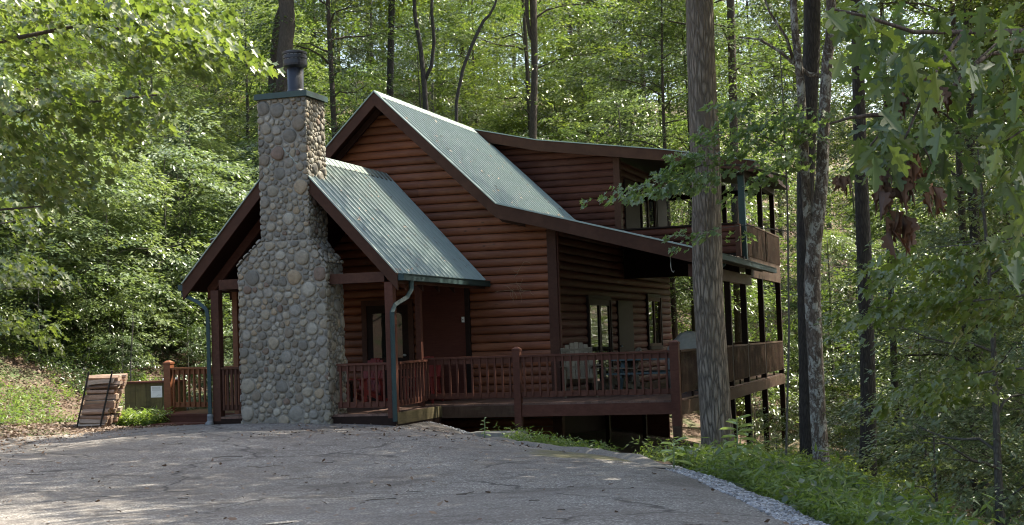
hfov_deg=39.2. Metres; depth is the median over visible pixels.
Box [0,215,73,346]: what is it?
forest shrub
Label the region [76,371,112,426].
firewood rack
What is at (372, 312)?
front door
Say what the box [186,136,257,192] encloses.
forest shrub
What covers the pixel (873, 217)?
understory tree
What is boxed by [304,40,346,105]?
sapling
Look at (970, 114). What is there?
dark trunk tree
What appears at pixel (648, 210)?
balcony window
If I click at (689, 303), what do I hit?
forest shrub
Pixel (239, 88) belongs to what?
understory tree
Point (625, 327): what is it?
side door
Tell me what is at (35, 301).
forest shrub
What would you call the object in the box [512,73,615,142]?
understory tree
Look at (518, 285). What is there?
dry vine
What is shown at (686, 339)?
covered grill
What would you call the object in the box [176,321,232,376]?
forest shrub
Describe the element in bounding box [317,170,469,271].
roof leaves
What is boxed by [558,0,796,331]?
forest tree
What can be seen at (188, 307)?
forest shrub
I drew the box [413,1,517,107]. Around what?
forest tree
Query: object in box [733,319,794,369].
forest shrub
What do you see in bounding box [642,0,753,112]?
forest tree
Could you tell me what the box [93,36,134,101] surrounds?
young pine
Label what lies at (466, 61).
leaning tree
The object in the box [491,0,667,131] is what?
forest tree
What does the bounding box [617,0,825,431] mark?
dark trunk tree
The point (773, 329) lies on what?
forest shrub
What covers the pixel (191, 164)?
sapling
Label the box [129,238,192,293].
forest shrub
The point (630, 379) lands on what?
adirondack chair
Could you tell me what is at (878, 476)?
slope weeds
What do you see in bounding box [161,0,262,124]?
understory tree
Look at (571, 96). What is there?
understory tree
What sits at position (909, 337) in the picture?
understory tree
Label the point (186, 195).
forest shrub
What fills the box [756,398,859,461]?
forest shrub
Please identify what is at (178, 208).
understory tree
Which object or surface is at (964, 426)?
understory tree
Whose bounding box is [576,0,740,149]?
forest tree
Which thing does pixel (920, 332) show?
sapling
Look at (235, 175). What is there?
sapling
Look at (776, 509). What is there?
gravel strip
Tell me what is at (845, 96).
forest tree
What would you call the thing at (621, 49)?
forest tree
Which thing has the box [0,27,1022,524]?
ground
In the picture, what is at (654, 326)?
window
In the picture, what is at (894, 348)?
thin trunk tree
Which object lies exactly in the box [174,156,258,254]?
sapling
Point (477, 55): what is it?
understory tree
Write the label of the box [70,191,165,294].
forest shrub
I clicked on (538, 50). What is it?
understory tree
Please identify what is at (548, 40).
forest tree
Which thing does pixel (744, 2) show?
sky
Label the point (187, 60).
understory tree
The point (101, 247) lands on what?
forest shrub
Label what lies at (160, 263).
forest shrub
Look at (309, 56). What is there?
understory tree
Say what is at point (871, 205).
understory tree
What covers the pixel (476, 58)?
forest tree
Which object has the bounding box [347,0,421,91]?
forest tree
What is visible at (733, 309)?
forest shrub
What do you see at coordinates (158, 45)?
maple tree
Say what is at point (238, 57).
young pine
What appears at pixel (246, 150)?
sapling
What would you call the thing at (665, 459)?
broadleaf plant
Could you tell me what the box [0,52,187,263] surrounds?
sapling
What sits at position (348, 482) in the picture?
twigs
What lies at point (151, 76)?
understory tree
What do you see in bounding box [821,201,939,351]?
understory tree
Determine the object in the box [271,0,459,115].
forest tree
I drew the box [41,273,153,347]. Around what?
forest shrub
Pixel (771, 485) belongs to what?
ground cover
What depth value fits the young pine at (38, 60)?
48.49 m
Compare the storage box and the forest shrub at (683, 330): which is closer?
the storage box
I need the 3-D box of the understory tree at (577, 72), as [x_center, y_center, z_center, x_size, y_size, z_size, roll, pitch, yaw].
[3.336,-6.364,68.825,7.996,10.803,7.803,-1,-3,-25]
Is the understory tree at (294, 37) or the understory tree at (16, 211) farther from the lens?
the understory tree at (294, 37)
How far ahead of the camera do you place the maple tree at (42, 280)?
23.51 m
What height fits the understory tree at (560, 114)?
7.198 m
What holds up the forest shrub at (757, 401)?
on the ground at (622, 437)
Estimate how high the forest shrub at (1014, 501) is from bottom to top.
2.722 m
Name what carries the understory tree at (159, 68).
on the ground at (622, 437)
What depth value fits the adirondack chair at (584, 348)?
30.66 m
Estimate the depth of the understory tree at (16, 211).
37.03 m
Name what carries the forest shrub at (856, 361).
on the ground at (622, 437)
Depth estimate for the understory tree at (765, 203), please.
59.78 m
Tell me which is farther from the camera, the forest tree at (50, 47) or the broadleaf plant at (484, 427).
the forest tree at (50, 47)
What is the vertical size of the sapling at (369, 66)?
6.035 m
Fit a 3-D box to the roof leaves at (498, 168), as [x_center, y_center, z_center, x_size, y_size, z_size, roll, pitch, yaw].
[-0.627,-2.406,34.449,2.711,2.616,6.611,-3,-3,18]
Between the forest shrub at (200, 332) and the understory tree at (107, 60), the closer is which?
the forest shrub at (200, 332)
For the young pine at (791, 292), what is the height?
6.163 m
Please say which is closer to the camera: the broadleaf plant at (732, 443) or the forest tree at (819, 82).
the broadleaf plant at (732, 443)
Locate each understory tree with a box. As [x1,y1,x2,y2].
[0,0,103,86]
[0,22,145,198]
[0,115,71,287]
[29,0,210,153]
[49,0,109,71]
[71,0,264,134]
[71,11,253,264]
[73,2,233,210]
[88,0,201,111]
[98,150,243,332]
[147,0,347,220]
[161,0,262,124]
[169,0,318,104]
[179,0,350,222]
[182,0,322,143]
[197,34,346,146]
[204,8,329,140]
[208,0,329,115]
[229,0,361,83]
[251,18,339,131]
[266,0,402,132]
[310,61,400,136]
[315,0,366,65]
[337,35,502,121]
[348,0,520,131]
[351,5,514,132]
[407,48,524,128]
[423,0,563,133]
[468,0,595,136]
[489,99,557,139]
[504,57,627,142]
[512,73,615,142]
[514,84,596,141]
[515,24,665,143]
[520,126,587,141]
[549,86,687,318]
[569,101,640,144]
[571,40,683,144]
[660,124,789,327]
[670,105,836,323]
[670,215,732,339]
[716,45,851,236]
[726,84,875,304]
[747,227,919,428]
[767,162,944,391]
[813,107,1023,524]
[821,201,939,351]
[826,156,947,300]
[829,111,949,269]
[843,197,956,352]
[850,266,1011,486]
[895,210,997,359]
[903,275,1007,402]
[905,230,1023,524]
[908,120,995,259]
[909,275,1023,497]
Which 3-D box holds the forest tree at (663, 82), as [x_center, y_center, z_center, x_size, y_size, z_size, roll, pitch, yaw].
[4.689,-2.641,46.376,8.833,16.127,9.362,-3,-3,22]
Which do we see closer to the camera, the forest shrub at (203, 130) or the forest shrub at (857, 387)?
the forest shrub at (857, 387)
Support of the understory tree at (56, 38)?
on the ground at (622, 437)
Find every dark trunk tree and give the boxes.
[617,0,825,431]
[796,0,820,461]
[850,0,876,482]
[897,0,991,515]
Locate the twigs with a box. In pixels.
[19,423,702,524]
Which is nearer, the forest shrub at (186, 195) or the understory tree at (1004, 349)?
the understory tree at (1004, 349)
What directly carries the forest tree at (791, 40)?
on the ground at (622, 437)
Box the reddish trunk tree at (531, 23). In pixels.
[460,0,636,138]
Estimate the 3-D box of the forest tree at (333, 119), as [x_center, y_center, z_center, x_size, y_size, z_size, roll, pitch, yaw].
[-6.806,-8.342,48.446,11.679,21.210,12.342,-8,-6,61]
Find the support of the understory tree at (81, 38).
on the ground at (622, 437)
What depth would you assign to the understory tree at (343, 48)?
116.86 m
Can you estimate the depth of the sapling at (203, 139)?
41.93 m
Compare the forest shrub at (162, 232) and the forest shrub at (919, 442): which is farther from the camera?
the forest shrub at (162, 232)
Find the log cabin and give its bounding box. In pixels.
[130,50,799,454]
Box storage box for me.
[125,378,186,414]
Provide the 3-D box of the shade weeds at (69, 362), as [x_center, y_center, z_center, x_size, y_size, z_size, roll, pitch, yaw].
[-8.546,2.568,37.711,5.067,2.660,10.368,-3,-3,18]
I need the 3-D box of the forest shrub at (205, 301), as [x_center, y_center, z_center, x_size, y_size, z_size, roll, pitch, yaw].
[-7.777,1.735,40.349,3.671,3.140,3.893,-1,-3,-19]
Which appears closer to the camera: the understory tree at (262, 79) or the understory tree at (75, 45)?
the understory tree at (75, 45)
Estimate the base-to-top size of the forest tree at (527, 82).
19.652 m
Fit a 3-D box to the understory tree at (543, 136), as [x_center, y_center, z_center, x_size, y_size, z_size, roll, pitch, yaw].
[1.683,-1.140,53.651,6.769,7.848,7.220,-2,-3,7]
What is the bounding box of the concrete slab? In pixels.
[466,430,527,438]
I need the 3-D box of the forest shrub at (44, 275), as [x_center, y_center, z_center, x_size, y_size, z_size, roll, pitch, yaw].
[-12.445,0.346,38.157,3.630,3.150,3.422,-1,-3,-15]
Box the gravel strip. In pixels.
[663,464,829,524]
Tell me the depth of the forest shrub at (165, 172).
51.59 m
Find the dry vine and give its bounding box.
[495,262,531,301]
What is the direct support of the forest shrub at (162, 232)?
on the ground at (622, 437)
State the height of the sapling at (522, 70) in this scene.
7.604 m
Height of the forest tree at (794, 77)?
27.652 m
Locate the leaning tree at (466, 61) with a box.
[455,0,496,121]
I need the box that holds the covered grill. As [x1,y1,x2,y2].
[667,331,695,387]
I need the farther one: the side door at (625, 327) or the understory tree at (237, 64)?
the understory tree at (237, 64)
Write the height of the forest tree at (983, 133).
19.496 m
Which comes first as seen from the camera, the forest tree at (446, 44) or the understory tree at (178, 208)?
the understory tree at (178, 208)
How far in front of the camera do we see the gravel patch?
27.99 m
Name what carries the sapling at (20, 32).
on the ground at (622, 437)
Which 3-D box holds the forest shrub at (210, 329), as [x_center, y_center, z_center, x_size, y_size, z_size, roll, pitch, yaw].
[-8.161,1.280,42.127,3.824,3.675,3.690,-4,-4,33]
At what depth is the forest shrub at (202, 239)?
43.95 m
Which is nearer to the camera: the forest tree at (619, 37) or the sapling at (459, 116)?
the sapling at (459, 116)
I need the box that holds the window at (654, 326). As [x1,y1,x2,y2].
[645,294,662,349]
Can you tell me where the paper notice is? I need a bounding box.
[151,386,161,397]
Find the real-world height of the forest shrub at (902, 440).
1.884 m
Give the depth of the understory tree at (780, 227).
82.69 m
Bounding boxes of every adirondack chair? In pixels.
[346,358,387,401]
[402,356,443,402]
[560,342,600,397]
[597,347,648,389]
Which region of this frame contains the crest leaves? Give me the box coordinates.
[241,423,541,447]
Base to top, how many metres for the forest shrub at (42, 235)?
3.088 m
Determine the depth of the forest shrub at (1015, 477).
24.93 m
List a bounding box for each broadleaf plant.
[480,417,490,437]
[657,437,693,467]
[720,414,758,462]
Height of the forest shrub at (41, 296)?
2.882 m
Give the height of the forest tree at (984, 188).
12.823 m
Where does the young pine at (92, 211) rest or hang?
on the ground at (622, 437)
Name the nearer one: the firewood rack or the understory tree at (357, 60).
the firewood rack
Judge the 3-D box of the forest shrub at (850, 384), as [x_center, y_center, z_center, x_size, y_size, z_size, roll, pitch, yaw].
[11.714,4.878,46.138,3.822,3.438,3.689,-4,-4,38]
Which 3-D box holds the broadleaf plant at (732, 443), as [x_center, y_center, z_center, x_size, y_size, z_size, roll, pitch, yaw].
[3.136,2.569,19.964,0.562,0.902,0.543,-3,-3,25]
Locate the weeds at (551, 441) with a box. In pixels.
[493,422,622,451]
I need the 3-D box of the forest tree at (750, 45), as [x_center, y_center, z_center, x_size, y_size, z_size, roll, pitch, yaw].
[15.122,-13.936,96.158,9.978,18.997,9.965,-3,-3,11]
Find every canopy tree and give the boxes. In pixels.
[820,0,1022,167]
[948,0,1023,83]
[965,0,1022,24]
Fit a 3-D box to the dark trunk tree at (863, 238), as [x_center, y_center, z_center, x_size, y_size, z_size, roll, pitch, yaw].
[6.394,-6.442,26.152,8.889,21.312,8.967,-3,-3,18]
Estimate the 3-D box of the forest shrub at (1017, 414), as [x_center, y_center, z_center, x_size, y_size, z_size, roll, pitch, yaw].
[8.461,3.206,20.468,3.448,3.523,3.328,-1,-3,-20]
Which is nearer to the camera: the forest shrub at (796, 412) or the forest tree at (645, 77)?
the forest shrub at (796, 412)
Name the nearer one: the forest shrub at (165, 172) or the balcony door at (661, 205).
the balcony door at (661, 205)
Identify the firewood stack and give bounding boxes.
[78,373,127,427]
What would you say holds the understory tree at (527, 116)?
on the ground at (622, 437)
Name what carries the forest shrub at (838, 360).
on the ground at (622, 437)
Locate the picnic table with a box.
[606,358,697,392]
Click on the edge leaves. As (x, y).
(113, 429)
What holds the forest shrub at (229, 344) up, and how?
on the ground at (622, 437)
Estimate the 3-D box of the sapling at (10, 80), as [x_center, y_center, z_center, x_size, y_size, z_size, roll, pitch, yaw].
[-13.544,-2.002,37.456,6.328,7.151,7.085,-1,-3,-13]
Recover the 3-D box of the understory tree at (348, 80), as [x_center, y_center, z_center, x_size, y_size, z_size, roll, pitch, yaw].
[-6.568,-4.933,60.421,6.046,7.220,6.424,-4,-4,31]
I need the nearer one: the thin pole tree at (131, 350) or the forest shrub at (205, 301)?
the thin pole tree at (131, 350)
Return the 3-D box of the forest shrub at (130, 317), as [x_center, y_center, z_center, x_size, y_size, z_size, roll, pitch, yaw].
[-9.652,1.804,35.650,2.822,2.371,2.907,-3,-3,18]
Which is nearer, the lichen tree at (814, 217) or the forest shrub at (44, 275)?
the lichen tree at (814, 217)
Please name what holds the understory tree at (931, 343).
on the ground at (622, 437)
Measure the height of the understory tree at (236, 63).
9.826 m
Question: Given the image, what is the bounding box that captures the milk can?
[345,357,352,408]
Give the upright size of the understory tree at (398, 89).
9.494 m
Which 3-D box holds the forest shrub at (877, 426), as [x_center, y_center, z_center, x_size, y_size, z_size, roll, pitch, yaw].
[11.042,5.032,40.454,3.852,3.163,3.632,-3,-3,19]
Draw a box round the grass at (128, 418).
[110,405,175,427]
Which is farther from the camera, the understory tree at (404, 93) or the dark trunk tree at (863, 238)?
the understory tree at (404, 93)
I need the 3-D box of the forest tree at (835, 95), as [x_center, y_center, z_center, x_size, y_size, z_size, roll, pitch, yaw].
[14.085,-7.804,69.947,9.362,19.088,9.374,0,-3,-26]
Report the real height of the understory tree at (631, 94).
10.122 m
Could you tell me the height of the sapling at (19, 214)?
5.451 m
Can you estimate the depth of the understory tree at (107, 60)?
55.33 m
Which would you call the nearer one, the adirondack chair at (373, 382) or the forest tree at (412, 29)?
the adirondack chair at (373, 382)
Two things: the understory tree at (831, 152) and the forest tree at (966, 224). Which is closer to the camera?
the forest tree at (966, 224)
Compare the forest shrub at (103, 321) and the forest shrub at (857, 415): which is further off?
the forest shrub at (857, 415)
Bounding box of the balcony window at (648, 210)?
[638,182,656,227]
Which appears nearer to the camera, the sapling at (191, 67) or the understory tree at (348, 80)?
the understory tree at (348, 80)
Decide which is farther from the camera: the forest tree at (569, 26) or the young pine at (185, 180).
the forest tree at (569, 26)
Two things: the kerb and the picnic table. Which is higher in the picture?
the picnic table
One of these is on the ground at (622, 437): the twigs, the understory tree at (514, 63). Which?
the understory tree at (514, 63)
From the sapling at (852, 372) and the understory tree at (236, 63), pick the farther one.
the understory tree at (236, 63)
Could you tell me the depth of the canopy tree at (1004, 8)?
29.84 m
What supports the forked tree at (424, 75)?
on the ground at (622, 437)
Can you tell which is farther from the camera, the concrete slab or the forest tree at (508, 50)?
the forest tree at (508, 50)
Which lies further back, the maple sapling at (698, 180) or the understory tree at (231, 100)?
the understory tree at (231, 100)
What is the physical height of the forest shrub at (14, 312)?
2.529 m
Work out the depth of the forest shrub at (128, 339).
34.35 m
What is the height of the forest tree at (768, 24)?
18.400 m
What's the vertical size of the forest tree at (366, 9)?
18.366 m
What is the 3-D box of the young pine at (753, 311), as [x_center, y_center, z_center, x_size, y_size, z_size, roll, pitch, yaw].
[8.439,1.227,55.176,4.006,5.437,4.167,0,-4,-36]
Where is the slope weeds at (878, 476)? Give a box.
[624,435,956,510]
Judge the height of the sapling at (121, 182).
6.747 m
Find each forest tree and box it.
[0,0,122,110]
[162,0,457,181]
[269,0,386,92]
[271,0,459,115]
[295,0,387,102]
[322,1,411,68]
[341,0,518,107]
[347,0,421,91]
[375,0,466,106]
[376,0,544,124]
[394,0,547,135]
[412,0,657,143]
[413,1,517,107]
[475,0,549,95]
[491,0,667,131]
[495,0,634,138]
[496,0,766,184]
[505,0,595,117]
[509,0,797,416]
[548,0,634,141]
[554,0,679,117]
[555,0,673,144]
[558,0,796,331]
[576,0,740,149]
[582,0,783,222]
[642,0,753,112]
[659,0,851,206]
[667,0,934,185]
[674,0,801,143]
[715,0,882,221]
[716,0,1023,512]
[719,0,918,228]
[740,0,884,134]
[766,0,988,319]
[829,0,993,347]
[845,0,1023,515]
[898,60,1023,429]
[903,0,1023,381]
[906,0,1021,354]
[923,0,1023,364]
[931,2,1020,219]
[936,205,1010,254]
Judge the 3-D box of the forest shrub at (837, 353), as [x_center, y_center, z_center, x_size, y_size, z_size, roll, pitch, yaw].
[10.594,4.179,48.526,5.017,3.825,4.730,-3,-3,23]
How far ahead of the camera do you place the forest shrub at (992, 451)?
30.34 m
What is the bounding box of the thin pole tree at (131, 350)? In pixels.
[130,318,132,381]
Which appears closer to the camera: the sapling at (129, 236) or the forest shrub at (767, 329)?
the sapling at (129, 236)
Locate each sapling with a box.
[0,3,56,79]
[0,49,30,182]
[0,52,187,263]
[0,54,112,258]
[0,74,182,320]
[0,95,169,326]
[0,118,66,256]
[0,143,210,354]
[0,165,142,335]
[30,182,186,341]
[43,130,146,201]
[61,0,192,88]
[70,133,256,348]
[80,40,213,148]
[83,100,258,323]
[142,11,216,92]
[158,127,259,245]
[166,135,259,298]
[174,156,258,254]
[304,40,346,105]
[305,70,363,139]
[325,40,407,127]
[435,97,524,135]
[454,56,560,138]
[580,49,856,454]
[824,284,1023,494]
[876,269,962,422]
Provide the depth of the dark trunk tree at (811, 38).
26.87 m
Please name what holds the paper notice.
attached to the storage box
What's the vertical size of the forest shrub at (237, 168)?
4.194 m
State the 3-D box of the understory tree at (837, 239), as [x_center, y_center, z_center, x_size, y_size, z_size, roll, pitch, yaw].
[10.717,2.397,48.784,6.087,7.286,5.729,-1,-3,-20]
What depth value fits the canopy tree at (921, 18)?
39.45 m
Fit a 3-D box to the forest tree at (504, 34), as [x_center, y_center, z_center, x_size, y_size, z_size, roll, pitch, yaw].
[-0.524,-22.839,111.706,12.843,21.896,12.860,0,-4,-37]
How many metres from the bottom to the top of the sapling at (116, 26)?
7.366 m
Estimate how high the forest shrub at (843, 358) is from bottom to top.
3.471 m
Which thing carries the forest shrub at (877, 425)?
on the ground at (622, 437)
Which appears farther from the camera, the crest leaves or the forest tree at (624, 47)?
the forest tree at (624, 47)
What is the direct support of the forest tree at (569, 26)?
on the ground at (622, 437)
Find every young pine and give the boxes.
[11,36,81,170]
[49,119,148,295]
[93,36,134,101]
[136,116,228,309]
[201,0,261,99]
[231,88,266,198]
[689,282,784,339]
[768,243,853,380]
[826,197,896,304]
[917,231,1023,524]
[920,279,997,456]
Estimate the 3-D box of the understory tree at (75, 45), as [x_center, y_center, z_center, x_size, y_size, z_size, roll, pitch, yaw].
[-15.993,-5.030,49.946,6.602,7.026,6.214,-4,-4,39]
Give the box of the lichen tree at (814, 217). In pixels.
[739,0,835,467]
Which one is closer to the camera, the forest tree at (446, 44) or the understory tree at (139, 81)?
the understory tree at (139, 81)
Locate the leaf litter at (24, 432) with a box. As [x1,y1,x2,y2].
[0,270,233,438]
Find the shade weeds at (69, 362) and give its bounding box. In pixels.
[0,323,233,409]
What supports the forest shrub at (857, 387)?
on the ground at (622, 437)
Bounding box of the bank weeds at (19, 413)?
[0,309,186,425]
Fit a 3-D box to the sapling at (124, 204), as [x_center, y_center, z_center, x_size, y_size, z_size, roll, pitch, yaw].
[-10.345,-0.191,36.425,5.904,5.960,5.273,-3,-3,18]
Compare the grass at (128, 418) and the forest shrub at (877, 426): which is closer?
the grass at (128, 418)
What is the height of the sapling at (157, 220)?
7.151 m
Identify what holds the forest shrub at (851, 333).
on the ground at (622, 437)
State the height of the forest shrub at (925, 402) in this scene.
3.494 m
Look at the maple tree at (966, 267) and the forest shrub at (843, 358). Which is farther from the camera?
the forest shrub at (843, 358)
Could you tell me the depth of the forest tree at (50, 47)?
47.70 m
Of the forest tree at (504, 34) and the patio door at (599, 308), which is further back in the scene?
the forest tree at (504, 34)
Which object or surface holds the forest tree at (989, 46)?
on the ground at (622, 437)
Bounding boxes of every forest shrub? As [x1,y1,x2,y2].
[0,211,67,296]
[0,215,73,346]
[0,236,65,341]
[0,271,101,360]
[0,272,32,337]
[1,223,112,319]
[25,262,137,356]
[39,213,150,317]
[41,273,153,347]
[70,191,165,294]
[71,289,177,378]
[76,240,231,356]
[86,331,151,381]
[109,270,231,359]
[125,204,203,266]
[128,147,200,229]
[129,157,244,248]
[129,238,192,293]
[142,319,229,379]
[159,210,231,312]
[165,265,232,354]
[167,111,219,150]
[173,292,232,358]
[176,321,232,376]
[181,138,255,225]
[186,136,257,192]
[187,322,232,365]
[669,303,684,321]
[670,277,750,332]
[678,317,752,341]
[679,284,775,341]
[733,314,798,406]
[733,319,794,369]
[735,413,798,453]
[736,330,825,427]
[736,355,798,438]
[748,285,848,382]
[756,365,838,442]
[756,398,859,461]
[760,331,899,416]
[765,299,856,378]
[789,374,859,442]
[792,329,887,401]
[794,394,885,464]
[823,310,931,391]
[824,358,928,425]
[824,358,1023,512]
[825,363,924,451]
[826,396,928,473]
[827,339,905,397]
[827,399,891,463]
[828,376,889,463]
[832,386,961,477]
[857,366,1022,491]
[857,403,967,484]
[877,419,970,491]
[881,393,1007,486]
[906,409,992,493]
[925,402,1023,524]
[927,398,1023,519]
[969,403,1023,488]
[983,428,1023,518]
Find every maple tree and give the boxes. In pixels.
[0,0,285,216]
[0,180,83,357]
[823,236,1023,423]
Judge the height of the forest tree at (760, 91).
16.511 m
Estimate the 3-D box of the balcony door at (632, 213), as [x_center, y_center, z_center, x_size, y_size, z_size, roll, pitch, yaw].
[3.210,-1.105,38.209,0.040,2.100,1.650,-3,-3,18]
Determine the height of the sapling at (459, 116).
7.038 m
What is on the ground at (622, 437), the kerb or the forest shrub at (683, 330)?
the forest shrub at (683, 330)
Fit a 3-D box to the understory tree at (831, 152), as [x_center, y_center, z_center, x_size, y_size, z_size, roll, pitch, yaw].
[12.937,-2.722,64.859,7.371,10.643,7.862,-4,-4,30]
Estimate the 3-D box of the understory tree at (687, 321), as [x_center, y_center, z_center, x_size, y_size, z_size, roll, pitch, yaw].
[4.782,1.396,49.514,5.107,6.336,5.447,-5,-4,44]
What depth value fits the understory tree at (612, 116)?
57.08 m
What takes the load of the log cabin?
on the ground at (622, 437)
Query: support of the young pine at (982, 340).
on the ground at (622, 437)
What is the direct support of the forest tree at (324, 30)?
on the ground at (622, 437)
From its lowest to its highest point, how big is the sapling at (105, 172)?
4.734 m
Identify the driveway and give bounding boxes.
[0,422,808,524]
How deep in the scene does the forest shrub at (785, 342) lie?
47.63 m
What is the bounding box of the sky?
[9,0,1019,112]
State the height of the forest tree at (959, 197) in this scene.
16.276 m
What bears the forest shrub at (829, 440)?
on the ground at (622, 437)
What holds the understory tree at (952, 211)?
on the ground at (622, 437)
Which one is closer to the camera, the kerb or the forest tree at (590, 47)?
the kerb
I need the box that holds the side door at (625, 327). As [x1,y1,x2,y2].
[616,301,633,379]
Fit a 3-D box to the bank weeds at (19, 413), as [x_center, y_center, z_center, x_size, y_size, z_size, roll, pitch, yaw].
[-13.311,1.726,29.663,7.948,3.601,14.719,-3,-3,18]
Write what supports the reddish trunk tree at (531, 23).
on the ground at (622, 437)
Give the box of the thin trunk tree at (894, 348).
[879,1,923,476]
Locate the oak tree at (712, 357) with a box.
[685,0,734,448]
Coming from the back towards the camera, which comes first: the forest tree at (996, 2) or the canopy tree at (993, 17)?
the canopy tree at (993, 17)
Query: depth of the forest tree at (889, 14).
64.39 m
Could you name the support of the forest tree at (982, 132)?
on the ground at (622, 437)
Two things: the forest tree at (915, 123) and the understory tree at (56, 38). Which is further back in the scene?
the understory tree at (56, 38)
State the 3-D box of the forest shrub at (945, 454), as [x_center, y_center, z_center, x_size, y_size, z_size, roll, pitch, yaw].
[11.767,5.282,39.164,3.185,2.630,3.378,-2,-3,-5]
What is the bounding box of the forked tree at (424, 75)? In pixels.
[339,0,443,110]
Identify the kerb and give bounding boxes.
[487,437,675,468]
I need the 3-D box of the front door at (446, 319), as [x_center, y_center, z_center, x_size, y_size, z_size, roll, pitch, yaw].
[-1.479,1.709,31.771,1.210,2.660,0.112,-3,-3,18]
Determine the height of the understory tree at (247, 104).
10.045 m
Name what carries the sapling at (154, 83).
on the ground at (622, 437)
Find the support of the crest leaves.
on the driveway
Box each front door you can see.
[361,299,414,400]
[422,285,472,400]
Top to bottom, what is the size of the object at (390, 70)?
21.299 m
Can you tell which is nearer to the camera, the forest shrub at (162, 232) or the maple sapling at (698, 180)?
the maple sapling at (698, 180)
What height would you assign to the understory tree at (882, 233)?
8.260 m
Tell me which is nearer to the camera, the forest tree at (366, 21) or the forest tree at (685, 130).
the forest tree at (685, 130)
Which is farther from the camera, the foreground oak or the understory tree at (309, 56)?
the understory tree at (309, 56)
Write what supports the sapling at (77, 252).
on the ground at (622, 437)
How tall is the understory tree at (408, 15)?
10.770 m
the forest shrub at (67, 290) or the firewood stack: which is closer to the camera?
the firewood stack
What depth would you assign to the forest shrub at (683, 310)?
46.21 m
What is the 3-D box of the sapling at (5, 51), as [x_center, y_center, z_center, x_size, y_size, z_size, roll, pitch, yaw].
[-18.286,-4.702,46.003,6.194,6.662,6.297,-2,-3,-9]
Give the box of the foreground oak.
[822,0,1023,294]
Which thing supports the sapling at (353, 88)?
on the ground at (622, 437)
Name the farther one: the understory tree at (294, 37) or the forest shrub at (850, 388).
the understory tree at (294, 37)
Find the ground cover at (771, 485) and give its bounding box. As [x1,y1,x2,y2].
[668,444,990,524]
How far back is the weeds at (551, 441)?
25.42 m
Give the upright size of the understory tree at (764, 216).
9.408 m
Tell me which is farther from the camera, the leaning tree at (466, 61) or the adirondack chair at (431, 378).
the leaning tree at (466, 61)
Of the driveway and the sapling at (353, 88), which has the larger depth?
the sapling at (353, 88)
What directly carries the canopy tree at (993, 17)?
on the ground at (622, 437)
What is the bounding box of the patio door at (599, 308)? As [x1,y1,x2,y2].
[586,295,614,389]
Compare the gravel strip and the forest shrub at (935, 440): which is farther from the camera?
the forest shrub at (935, 440)
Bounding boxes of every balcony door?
[623,179,640,228]
[656,195,666,226]
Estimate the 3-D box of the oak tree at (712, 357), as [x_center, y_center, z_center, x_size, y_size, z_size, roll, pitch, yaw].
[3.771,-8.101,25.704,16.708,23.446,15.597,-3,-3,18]
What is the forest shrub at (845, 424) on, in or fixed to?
on the ground at (622, 437)
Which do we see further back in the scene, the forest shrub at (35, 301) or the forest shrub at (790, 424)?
the forest shrub at (35, 301)
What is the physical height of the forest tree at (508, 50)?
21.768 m
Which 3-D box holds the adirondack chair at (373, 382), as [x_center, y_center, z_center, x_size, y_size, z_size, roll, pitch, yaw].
[-3.139,2.564,30.864,0.741,1.003,0.988,-4,-4,33]
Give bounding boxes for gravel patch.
[423,421,467,433]
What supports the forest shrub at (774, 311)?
on the ground at (622, 437)
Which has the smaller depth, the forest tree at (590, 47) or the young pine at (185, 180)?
the young pine at (185, 180)
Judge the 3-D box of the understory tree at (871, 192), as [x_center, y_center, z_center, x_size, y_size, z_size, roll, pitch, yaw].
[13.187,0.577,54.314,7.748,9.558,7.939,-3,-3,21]
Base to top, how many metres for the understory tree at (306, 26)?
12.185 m
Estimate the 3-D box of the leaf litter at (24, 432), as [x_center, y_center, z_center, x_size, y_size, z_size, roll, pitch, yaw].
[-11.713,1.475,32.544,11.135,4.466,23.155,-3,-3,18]
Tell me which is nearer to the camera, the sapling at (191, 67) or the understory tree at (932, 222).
the understory tree at (932, 222)
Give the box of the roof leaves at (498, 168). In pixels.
[406,109,569,216]
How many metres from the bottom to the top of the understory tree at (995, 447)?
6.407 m
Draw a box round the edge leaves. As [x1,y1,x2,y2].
[0,424,195,465]
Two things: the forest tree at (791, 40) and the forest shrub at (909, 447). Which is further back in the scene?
the forest tree at (791, 40)

